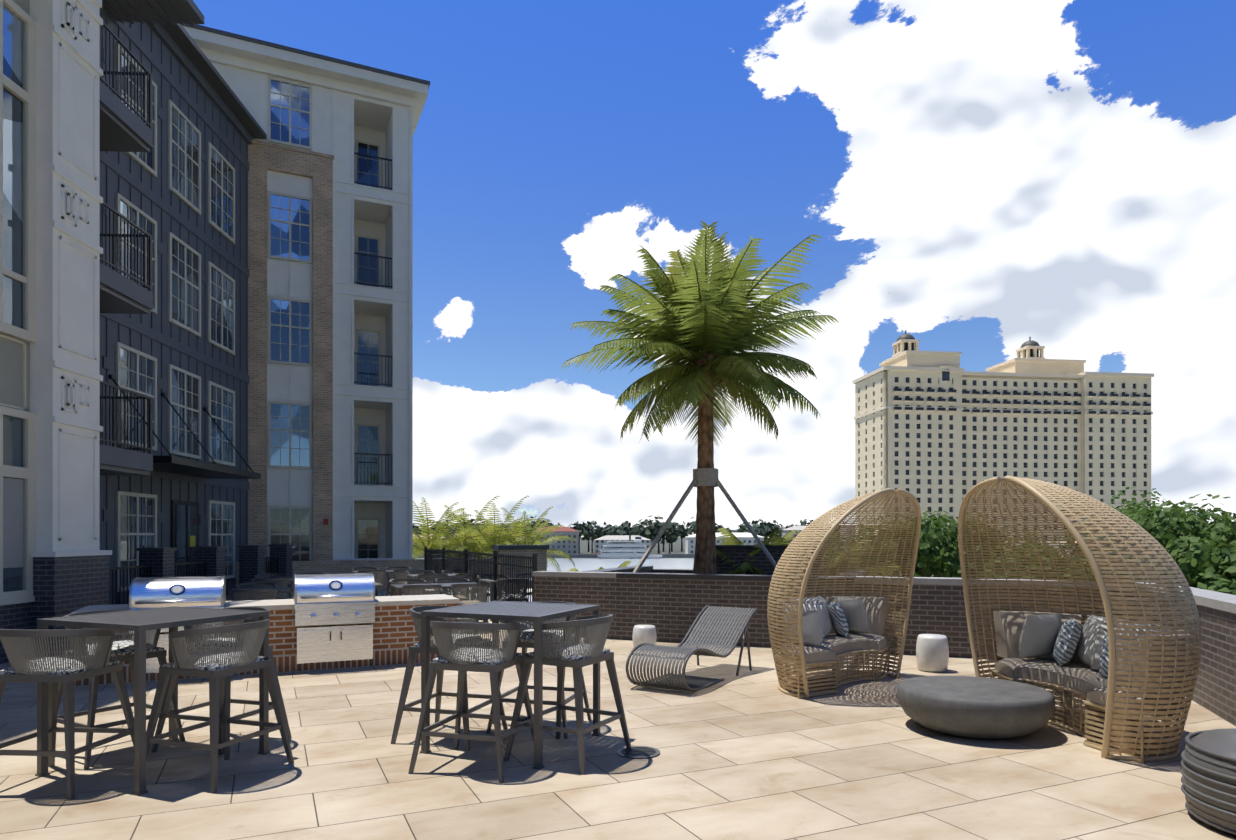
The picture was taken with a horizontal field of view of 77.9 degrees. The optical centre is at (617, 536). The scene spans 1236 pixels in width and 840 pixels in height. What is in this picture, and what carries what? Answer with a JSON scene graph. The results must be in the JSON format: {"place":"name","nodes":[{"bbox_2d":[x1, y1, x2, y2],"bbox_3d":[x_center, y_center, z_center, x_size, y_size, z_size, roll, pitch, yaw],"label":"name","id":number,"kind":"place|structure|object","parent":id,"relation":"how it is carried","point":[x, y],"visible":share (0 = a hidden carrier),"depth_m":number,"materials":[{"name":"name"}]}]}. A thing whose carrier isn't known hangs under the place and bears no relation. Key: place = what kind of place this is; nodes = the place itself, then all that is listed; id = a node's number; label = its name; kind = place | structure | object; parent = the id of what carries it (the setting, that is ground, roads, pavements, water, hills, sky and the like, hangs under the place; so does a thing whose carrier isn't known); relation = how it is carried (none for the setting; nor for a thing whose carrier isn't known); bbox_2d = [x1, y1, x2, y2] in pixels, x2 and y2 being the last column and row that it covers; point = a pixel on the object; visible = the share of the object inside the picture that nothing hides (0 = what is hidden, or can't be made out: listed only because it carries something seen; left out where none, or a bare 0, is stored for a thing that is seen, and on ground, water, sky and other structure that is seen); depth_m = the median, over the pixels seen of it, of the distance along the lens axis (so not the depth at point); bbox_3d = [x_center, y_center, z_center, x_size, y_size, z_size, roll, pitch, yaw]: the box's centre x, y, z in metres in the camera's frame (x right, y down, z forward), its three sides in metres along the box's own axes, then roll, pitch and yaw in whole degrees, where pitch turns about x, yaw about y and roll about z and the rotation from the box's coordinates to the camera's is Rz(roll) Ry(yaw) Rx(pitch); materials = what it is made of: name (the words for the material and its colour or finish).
{"place":"outdoors","nodes":[
{"label":"outdoors","id":0,"kind":"place"},
{"bbox_2d":[0,0,111,663],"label":"apartment building","id":1,"kind":"structure","parent":0,"point":[54,560],"depth_m":10.19,"materials":[{"name":"white paint"}]},
{"bbox_2d":[100,0,293,604],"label":"apartment building","id":2,"kind":"structure","parent":0,"point":[181,129],"depth_m":17.55,"materials":[{"name":"grey"}]},
{"bbox_2d":[413,534,449,553],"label":"bank building","id":3,"kind":"structure","parent":0,"point":[424,540],"depth_m":542.77,"materials":[{"name":"grey"}]},
{"bbox_2d":[413,497,485,558],"bbox_3d":[-8.423,-0.022,33.779,5.020,3.698,4.548,0,0,-2],"label":"young palm","id":4,"kind":"object","parent":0,"point":[434,542],"visible":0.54,"depth_m":33.41,"materials":[{"name":"green plant"}]},
{"bbox_2d":[414,496,519,558],"bbox_3d":[-6.804,0.126,34.395,4.592,3.907,4.377,0,0,30],"label":"young palm","id":5,"kind":"object","parent":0,"point":[463,536],"visible":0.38,"depth_m":33.95,"materials":[{"name":"green plant"}]},
{"bbox_2d":[466,531,516,550],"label":"bank building","id":6,"kind":"structure","parent":0,"point":[490,540],"depth_m":537.79,"materials":[{"name":"grey"}]},
{"bbox_2d":[443,496,547,566],"bbox_3d":[-5.370,0.126,33.847,4.628,3.865,4.850,0,0,-2],"label":"young palm","id":7,"kind":"object","parent":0,"point":[504,541],"visible":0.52,"depth_m":33.48,"materials":[{"name":"green plant"}]},
{"bbox_2d":[480,507,574,570],"bbox_3d":[-4.146,0.343,34.785,4.437,3.406,4.707,0,0,-2],"label":"young palm","id":8,"kind":"object","parent":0,"point":[543,542],"visible":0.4,"depth_m":34.56,"materials":[{"name":"green plant"}]},
{"bbox_2d":[535,527,578,553],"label":"bank building","id":9,"kind":"structure","parent":0,"point":[568,546],"depth_m":519.24,"materials":[{"name":"grey"}]},
{"bbox_2d":[452,558,693,625],"bbox_3d":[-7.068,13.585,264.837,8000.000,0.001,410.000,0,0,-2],"label":"river","id":10,"kind":"structure","parent":0,"point":[585,564],"depth_m":381.50,"materials":[{"name":"grey liquid"}]},
{"bbox_2d":[591,531,661,558],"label":"riverboat","id":11,"kind":"object","parent":10,"relation":"on","point":[630,549],"visible":0.94,"depth_m":464.37,"materials":[{"name":"grey"}]},
{"bbox_2d":[0,590,1235,839],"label":"terrace deck","id":12,"kind":"structure","parent":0,"point":[752,754],"depth_m":5.17,"materials":[{"name":"beige stone paving slabs"}]},
{"bbox_2d":[0,629,133,800],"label":"bar stool","id":13,"kind":"object","parent":12,"relation":"on","point":[65,670],"visible":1,"depth_m":4.79,"materials":[{"name":"grey metal"}]},
{"bbox_2d":[57,610,185,769],"bbox_3d":[-3.759,1.089,5.713,0.670,1.031,0.692,0,0,31],"label":"bar stool","id":14,"kind":"object","parent":12,"relation":"on","point":[122,650],"visible":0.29,"depth_m":5.64,"materials":[{"name":"grey metal"}]},
{"bbox_2d":[35,606,269,794],"bbox_3d":[-3.242,1.079,5.395,1.015,1.050,1.015,0,0,22],"label":"bar table","id":15,"kind":"object","parent":12,"relation":"on","point":[140,622],"visible":0.96,"depth_m":5.12,"materials":[{"name":"grey metal"}]},
{"bbox_2d":[146,619,293,792],"bbox_3d":[-2.726,1.089,5.203,0.670,1.031,0.692,0,0,19],"label":"bar stool","id":16,"kind":"object","parent":12,"relation":"on","point":[216,667],"visible":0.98,"depth_m":5.01,"materials":[{"name":"grey metal"}]},
{"bbox_2d":[151,607,290,759],"bbox_3d":[-3.039,1.089,5.894,0.692,1.031,0.670,0,0,17],"label":"bar stool","id":17,"kind":"object","parent":12,"relation":"on","point":[164,714],"visible":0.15,"depth_m":5.73,"materials":[{"name":"grey metal"}]},
{"bbox_2d":[231,589,276,600],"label":"dining chair","id":18,"kind":"object","parent":12,"relation":"on","point":[259,595],"visible":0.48,"depth_m":11.36,"materials":[{"name":"grey wicker"}]},
{"bbox_2d":[235,582,276,600],"bbox_3d":[-6.088,1.194,12.853,0.632,0.821,0.611,0,0,-24],"label":"dining chair","id":19,"kind":"object","parent":12,"relation":"on","point":[258,584],"visible":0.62,"depth_m":13.05,"materials":[{"name":"grey wicker"}]},
{"bbox_2d":[229,587,293,600],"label":"dining table","id":20,"kind":"object","parent":12,"relation":"on","point":[282,589],"visible":0.21,"depth_m":12.27,"materials":[{"name":"grey metal"}]},
{"bbox_2d":[71,594,458,686],"bbox_3d":[-4.098,1.204,9.359,4.130,0.800,0.885,0,0,-25],"label":"kitchen counter","id":21,"kind":"object","parent":12,"relation":"on","point":[395,636],"visible":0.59,"depth_m":9.29,"materials":[{"name":"orange brick"}]},
{"bbox_2d":[129,575,225,672],"bbox_3d":[-4.998,0.986,8.719,0.920,1.037,0.701,0,0,-25],"label":"grill","id":22,"kind":"object","parent":21,"relation":"on","point":[197,592],"visible":0.4,"depth_m":8.48,"materials":[{"name":"silver metal"}]},
{"bbox_2d":[294,573,375,663],"bbox_3d":[-3.493,0.986,9.407,0.920,1.037,0.701,0,0,-25],"label":"grill","id":23,"kind":"object","parent":21,"relation":"on","point":[324,599],"visible":1,"depth_m":9.18,"materials":[{"name":"silver metal"}]},
{"bbox_2d":[255,573,287,594],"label":"dining chair","id":24,"kind":"object","parent":12,"relation":"on","point":[270,575],"visible":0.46,"depth_m":16.05,"materials":[{"name":"grey wicker"}]},
{"bbox_2d":[254,578,289,599],"bbox_3d":[-6.590,1.194,14.561,0.632,0.821,0.611,0,0,-32],"label":"dining chair","id":25,"kind":"object","parent":12,"relation":"on","point":[281,596],"visible":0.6,"depth_m":14.40,"materials":[{"name":"grey wicker"}]},
{"bbox_2d":[252,578,293,599],"bbox_3d":[-6.517,1.230,15.358,1.510,0.750,0.910,0,0,-25],"label":"dining table","id":26,"kind":"object","parent":12,"relation":"on","point":[291,580],"visible":0.17,"depth_m":14.82,"materials":[{"name":"grey metal"}]},
{"bbox_2d":[287,582,293,598],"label":"dining chair","id":27,"kind":"object","parent":12,"relation":"on","point":[289,584],"visible":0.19,"depth_m":13.15,"materials":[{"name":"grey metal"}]},
{"bbox_2d":[289,588,293,598],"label":"dining chair","id":28,"kind":"object","parent":12,"relation":"on","point":[291,590],"visible":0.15,"depth_m":11.71,"materials":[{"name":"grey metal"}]},
{"bbox_2d":[183,24,429,560],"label":"apartment building","id":29,"kind":"structure","parent":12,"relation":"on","point":[330,312],"depth_m":22.80,"materials":[{"name":"white paint"}]},
{"bbox_2d":[298,573,326,574],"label":"dining chair","id":30,"kind":"object","parent":12,"relation":"on","point":[311,573],"visible":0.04,"depth_m":16.40,"materials":[{"name":"grey metal"}]},
{"bbox_2d":[352,567,377,595],"bbox_3d":[-6.363,1.194,19.248,0.632,0.821,0.611,0,0,-22],"label":"dining chair","id":31,"kind":"object","parent":12,"relation":"on","point":[366,568],"visible":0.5,"depth_m":19.46,"materials":[{"name":"grey wicker"}]},
{"bbox_2d":[358,570,385,595],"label":"dining chair","id":32,"kind":"object","parent":12,"relation":"on","point":[378,585],"visible":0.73,"depth_m":17.82,"materials":[{"name":"grey wicker"}]},
{"bbox_2d":[352,570,418,594],"bbox_3d":[-5.711,1.230,18.782,1.510,0.750,0.910,0,0,-25],"label":"dining table","id":33,"kind":"object","parent":12,"relation":"on","point":[387,571],"visible":0.19,"depth_m":18.55,"materials":[{"name":"grey metal"}]},
{"bbox_2d":[236,545,548,592],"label":"wall","id":34,"kind":"structure","parent":12,"relation":"on","point":[335,566],"depth_m":22.01,"materials":[{"name":"brick"}]},
{"bbox_2d":[385,566,410,595],"bbox_3d":[-5.635,1.194,19.581,0.632,0.821,0.611,0,0,-19],"label":"dining chair","id":35,"kind":"object","parent":12,"relation":"on","point":[389,577],"visible":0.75,"depth_m":19.71,"materials":[{"name":"grey metal"}]},
{"bbox_2d":[393,569,418,595],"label":"dining chair","id":36,"kind":"object","parent":12,"relation":"on","point":[395,572],"visible":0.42,"depth_m":18.07,"materials":[{"name":"grey wicker"}]},
{"bbox_2d":[390,578,425,595],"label":"dining chair","id":37,"kind":"object","parent":12,"relation":"on","point":[403,580],"visible":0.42,"depth_m":14.13,"materials":[{"name":"grey wicker"}]},
{"bbox_2d":[406,570,434,594],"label":"dining chair","id":38,"kind":"object","parent":12,"relation":"on","point":[419,571],"visible":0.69,"depth_m":17.72,"materials":[{"name":"grey wicker"}]},
{"bbox_2d":[402,585,441,594],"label":"dining chair","id":39,"kind":"object","parent":12,"relation":"on","point":[419,588],"visible":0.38,"depth_m":12.41,"materials":[{"name":"grey wicker"}]},
{"bbox_2d":[417,574,447,593],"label":"dining chair","id":40,"kind":"object","parent":12,"relation":"on","point":[433,575],"visible":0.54,"depth_m":15.99,"materials":[{"name":"grey wicker"}]},
{"bbox_2d":[390,582,486,621],"bbox_3d":[-3.163,1.230,13.450,1.510,0.750,0.910,0,0,-25],"label":"dining table","id":41,"kind":"object","parent":12,"relation":"on","point":[399,586],"visible":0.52,"depth_m":13.51,"materials":[{"name":"grey metal"}]},
{"bbox_2d":[407,573,472,593],"bbox_3d":[-3.862,1.230,17.032,1.510,0.750,0.910,0,0,-25],"label":"dining table","id":42,"kind":"object","parent":12,"relation":"on","point":[413,576],"visible":0.27,"depth_m":16.69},
{"bbox_2d":[391,605,507,750],"bbox_3d":[-1.339,1.089,6.140,0.670,1.031,0.692,0,0,16],"label":"bar stool","id":43,"kind":"object","parent":12,"relation":"on","point":[415,614],"visible":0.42,"depth_m":5.96,"materials":[{"name":"grey metal"}]},
{"bbox_2d":[435,577,471,618],"bbox_3d":[-3.089,1.194,14.248,0.632,0.821,0.611,0,0,-28],"label":"dining chair","id":44,"kind":"object","parent":12,"relation":"on","point":[438,580],"visible":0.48,"depth_m":14.44,"materials":[{"name":"grey metal"}]},
{"bbox_2d":[442,569,468,598],"bbox_3d":[-3.786,1.194,17.832,0.632,0.821,0.611,0,0,-18],"label":"dining chair","id":45,"kind":"object","parent":12,"relation":"on","point":[446,571],"visible":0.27,"depth_m":18.00,"materials":[{"name":"grey metal"}]},
{"bbox_2d":[455,573,483,592],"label":"dining chair","id":46,"kind":"object","parent":12,"relation":"on","point":[463,574],"visible":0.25,"depth_m":16.30,"materials":[{"name":"grey metal"}]},
{"bbox_2d":[451,583,488,622],"bbox_3d":[-2.512,1.194,12.983,0.632,0.821,0.611,0,0,-18],"label":"dining chair","id":47,"kind":"object","parent":12,"relation":"on","point":[473,601],"visible":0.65,"depth_m":12.78,"materials":[{"name":"grey wicker"}]},
{"bbox_2d":[408,621,533,782],"bbox_3d":[-0.992,1.089,5.386,0.692,1.031,0.670,0,0,16],"label":"bar stool","id":48,"kind":"object","parent":12,"relation":"on","point":[492,661],"visible":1,"depth_m":5.18,"materials":[{"name":"grey metal"}]},
{"bbox_2d":[424,546,536,628],"bbox_3d":[-3.364,0.945,16.931,0.060,1.320,9.660,0,0,-25],"label":"picket fence","id":49,"kind":"object","parent":12,"relation":"on","point":[447,558],"visible":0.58,"depth_m":15.08,"materials":[{"name":"black metal"}]},
{"bbox_2d":[477,574,507,596],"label":"dining chair","id":50,"kind":"object","parent":12,"relation":"on","point":[478,577],"visible":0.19,"depth_m":15.80,"materials":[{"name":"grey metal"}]},
{"bbox_2d":[479,578,531,620],"bbox_3d":[-1.910,1.230,15.185,1.510,0.750,0.910,0,0,-25],"label":"dining table","id":51,"kind":"object","parent":12,"relation":"on","point":[491,582],"visible":0.23,"depth_m":14.62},
{"bbox_2d":[420,601,601,769],"bbox_3d":[-0.801,1.079,5.922,1.015,1.050,1.015,0,0,23],"label":"bar table","id":52,"kind":"object","parent":12,"relation":"on","point":[537,613],"visible":0.92,"depth_m":5.65,"materials":[{"name":"grey metal"}]},
{"bbox_2d":[496,579,531,622],"bbox_3d":[-1.986,1.194,14.386,0.632,0.821,0.611,0,0,-22],"label":"dining chair","id":53,"kind":"object","parent":12,"relation":"on","point":[501,597],"visible":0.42,"depth_m":14.17,"materials":[{"name":"grey wicker"}]},
{"bbox_2d":[515,573,531,594],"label":"dining chair","id":54,"kind":"object","parent":12,"relation":"on","point":[529,585],"visible":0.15,"depth_m":15.86,"materials":[{"name":"grey metal"}]},
{"bbox_2d":[486,601,591,738],"bbox_3d":[-0.651,1.089,6.454,0.692,1.031,0.670,0,0,15],"label":"bar stool","id":55,"kind":"object","parent":12,"relation":"on","point":[526,640],"visible":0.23,"depth_m":6.32,"materials":[{"name":"grey metal"}]},
{"bbox_2d":[504,614,630,774],"bbox_3d":[-0.357,1.089,5.602,0.670,1.031,0.692,0,0,29],"label":"bar stool","id":56,"kind":"object","parent":12,"relation":"on","point":[576,655],"visible":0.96,"depth_m":5.42,"materials":[{"name":"grey metal"}]},
{"bbox_2d":[617,746,659,758],"bbox_3d":[0.152,1.595,5.658,0.320,0.008,0.320,0,0,-2],"label":"floor drain","id":57,"kind":"object","parent":12,"relation":"on","point":[639,752],"visible":0.96,"depth_m":5.62,"materials":[{"name":"grey metal"}]},
{"bbox_2d":[632,625,656,649],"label":"drum stool","id":58,"kind":"object","parent":12,"relation":"on","point":[644,633],"visible":0.75,"depth_m":10.76,"materials":[{"name":"ceramic"}]},
{"bbox_2d":[626,605,757,691],"bbox_3d":[0.894,1.243,8.681,0.725,0.738,2.007,0,0,32],"label":"wave chaise","id":59,"kind":"object","parent":12,"relation":"on","point":[676,681],"visible":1,"depth_m":8.43,"materials":[{"name":"grey metal"}]},
{"bbox_2d":[767,488,920,698],"bbox_3d":[2.401,0.557,8.292,2.133,2.106,1.293,0,0,-40],"label":"wicker pod","id":60,"kind":"object","parent":12,"relation":"on","point":[817,633],"visible":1,"depth_m":8.48,"materials":[{"name":"beige wicker"}]},
{"bbox_2d":[532,545,1235,725],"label":"parapet walls","id":61,"kind":"structure","parent":12,"relation":"on","point":[669,604],"depth_m":11.09,"materials":[{"name":"brick"}]},
{"bbox_2d":[568,560,631,570],"bbox_3d":[-0.512,1.377,15.491,2.210,1.772,2.266,0,0,-2],"label":"young palm","id":62,"kind":"object","parent":61,"relation":"on","point":[625,563],"depth_m":15.51,"materials":[{"name":"green plant"}]},
{"bbox_2d":[561,221,838,574],"bbox_3d":[1.360,-2.253,13.049,4.649,5.995,4.811,0,0,-2],"label":"date palm","id":63,"kind":"object","parent":61,"relation":"on","point":[715,318],"visible":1,"depth_m":12.70,"materials":[{"name":"green plant"}]},
{"bbox_2d":[716,528,799,574],"bbox_3d":[2.745,0.776,14.628,2.640,1.880,2.584,0,0,-2],"label":"young palm","id":64,"kind":"object","parent":61,"relation":"on","point":[776,539],"visible":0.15,"depth_m":14.09,"materials":[{"name":"green plant"}]},
{"bbox_2d":[773,540,898,574],"bbox_3d":[3.768,0.962,13.604,2.470,1.839,2.403,0,0,-2],"label":"young palm","id":65,"kind":"object","parent":61,"relation":"on","point":[852,563],"visible":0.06,"depth_m":13.32,"materials":[{"name":"green plant"}]},
{"bbox_2d":[916,634,948,672],"bbox_3d":[3.758,1.395,9.138,0.367,0.420,0.367,0,0,-2],"label":"drum stool","id":66,"kind":"object","parent":12,"relation":"on","point":[932,653],"visible":1,"depth_m":8.99,"materials":[{"name":"ceramic"}]},
{"bbox_2d":[896,676,1054,738],"bbox_3d":[2.954,1.431,6.365,1.200,0.348,1.164,0,0,-2],"label":"coffee table","id":67,"kind":"object","parent":12,"relation":"on","point":[975,707],"visible":1,"depth_m":5.98,"materials":[{"name":"concrete"}]},
{"bbox_2d":[958,476,1200,763],"bbox_3d":[3.750,0.557,6.336,1.350,2.105,2.141,0,0,-2],"label":"wicker pod","id":68,"kind":"object","parent":12,"relation":"on","point":[1121,674],"visible":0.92,"depth_m":6.14,"materials":[{"name":"beige wicker"}]},
{"bbox_2d":[1181,728,1235,835],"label":"rope pouf","id":69,"kind":"object","parent":12,"relation":"on","point":[1208,777],"visible":1,"depth_m":4.18,"materials":[{"name":"grey fabric"}]},
{"bbox_2d":[594,535,650,553],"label":"bank building","id":70,"kind":"structure","parent":0,"point":[600,541],"depth_m":545.68,"materials":[{"name":"grey"}]},
{"bbox_2d":[416,537,838,558],"bbox_3d":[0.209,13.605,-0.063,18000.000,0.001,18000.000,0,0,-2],"label":"ground","id":71,"kind":"structure","parent":0,"point":[584,547],"depth_m":926.99,"materials":[{"name":"grey"}]},
{"bbox_2d":[413,519,478,544],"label":"tree line","id":72,"kind":"object","parent":71,"relation":"on","point":[452,530],"visible":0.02,"depth_m":609.98,"materials":[{"name":"green plant"}]},
{"bbox_2d":[413,554,693,557],"bbox_3d":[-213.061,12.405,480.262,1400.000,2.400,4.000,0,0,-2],"label":"quay","id":73,"kind":"structure","parent":71,"relation":"on","point":[663,556],"depth_m":483.65,"materials":[{"name":"concrete"}]},
{"bbox_2d":[463,515,723,553],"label":"tree line","id":74,"kind":"object","parent":71,"relation":"on","point":[670,534],"visible":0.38,"depth_m":599.27,"materials":[{"name":"green plant"}]},
{"bbox_2d":[726,519,845,540],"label":"tree line","id":75,"kind":"object","parent":71,"relation":"on","point":[764,529],"visible":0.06,"depth_m":654.91,"materials":[{"name":"green plant"}]},
{"bbox_2d":[824,542,896,574],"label":"shrub","id":76,"kind":"object","parent":71,"relation":"on","point":[835,554],"visible":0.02,"depth_m":66.02,"materials":[{"name":"green plant"}]},
{"bbox_2d":[846,511,995,577],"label":"tree","id":77,"kind":"object","parent":71,"relation":"on","point":[938,547],"visible":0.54,"depth_m":48.87,"materials":[{"name":"green plant"}]},
{"bbox_2d":[886,510,1003,576],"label":"tree","id":78,"kind":"object","parent":71,"relation":"on","point":[932,525],"visible":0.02,"depth_m":58.98,"materials":[{"name":"green plant"}]},
{"bbox_2d":[853,330,1153,541],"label":"hotel building","id":79,"kind":"structure","parent":71,"relation":"on","point":[938,431],"depth_m":290.66,"materials":[{"name":"paint"}]},
{"bbox_2d":[951,524,1067,577],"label":"tree","id":80,"kind":"object","parent":71,"relation":"on","point":[1010,549],"visible":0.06,"depth_m":56.74,"materials":[{"name":"green plant"}]},
{"bbox_2d":[958,541,1134,579],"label":"hedge","id":81,"kind":"object","parent":71,"relation":"on","point":[959,571],"visible":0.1,"depth_m":44.20,"materials":[{"name":"green plant"}]},
{"bbox_2d":[1059,487,1180,563],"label":"tree","id":82,"kind":"object","parent":71,"relation":"on","point":[1137,506],"visible":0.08,"depth_m":71.40,"materials":[{"name":"green plant"}]},
{"bbox_2d":[1064,506,1231,570],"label":"tree","id":83,"kind":"object","parent":71,"relation":"on","point":[1143,523],"visible":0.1,"depth_m":62.61,"materials":[{"name":"green plant"}]},
{"bbox_2d":[1108,493,1235,578],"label":"tree","id":84,"kind":"object","parent":71,"relation":"on","point":[1179,520],"visible":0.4,"depth_m":51.02,"materials":[{"name":"green plant"}]},
{"bbox_2d":[1116,535,1234,582],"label":"shrub","id":85,"kind":"object","parent":71,"relation":"on","point":[1223,537],"visible":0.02,"depth_m":51.20,"materials":[{"name":"green plant"}]},
{"bbox_2d":[1152,530,1235,594],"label":"shrub","id":86,"kind":"object","parent":71,"relation":"on","point":[1215,567],"visible":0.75,"depth_m":41.02,"materials":[{"name":"green plant"}]},
{"bbox_2d":[193,0,1235,536],"label":"sky","id":87,"kind":"structure","parent":0,"point":[978,179],"materials":[{"name":"blue"}]},
{"bbox_2d":[685,533,763,553],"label":"bank building","id":88,"kind":"structure","parent":0,"point":[745,538],"depth_m":522.58,"materials":[{"name":"grey"}]},
{"bbox_2d":[782,526,806,541],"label":"bank building","id":89,"kind":"structure","parent":0,"point":[787,530],"depth_m":546.22,"materials":[{"name":"grey"}]},
{"bbox_2d":[793,528,848,554],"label":"building","id":90,"kind":"structure","parent":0,"point":[831,540],"depth_m":99.90,"materials":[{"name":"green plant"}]},
{"bbox_2d":[840,522,854,549],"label":"bank building","id":91,"kind":"structure","parent":0,"point":[847,532],"depth_m":567.62,"materials":[{"name":"grey"}]},
{"bbox_2d":[870,542,1083,575],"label":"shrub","id":92,"kind":"object","parent":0,"point":[1041,544],"depth_m":178.72,"materials":[{"name":"beige"}]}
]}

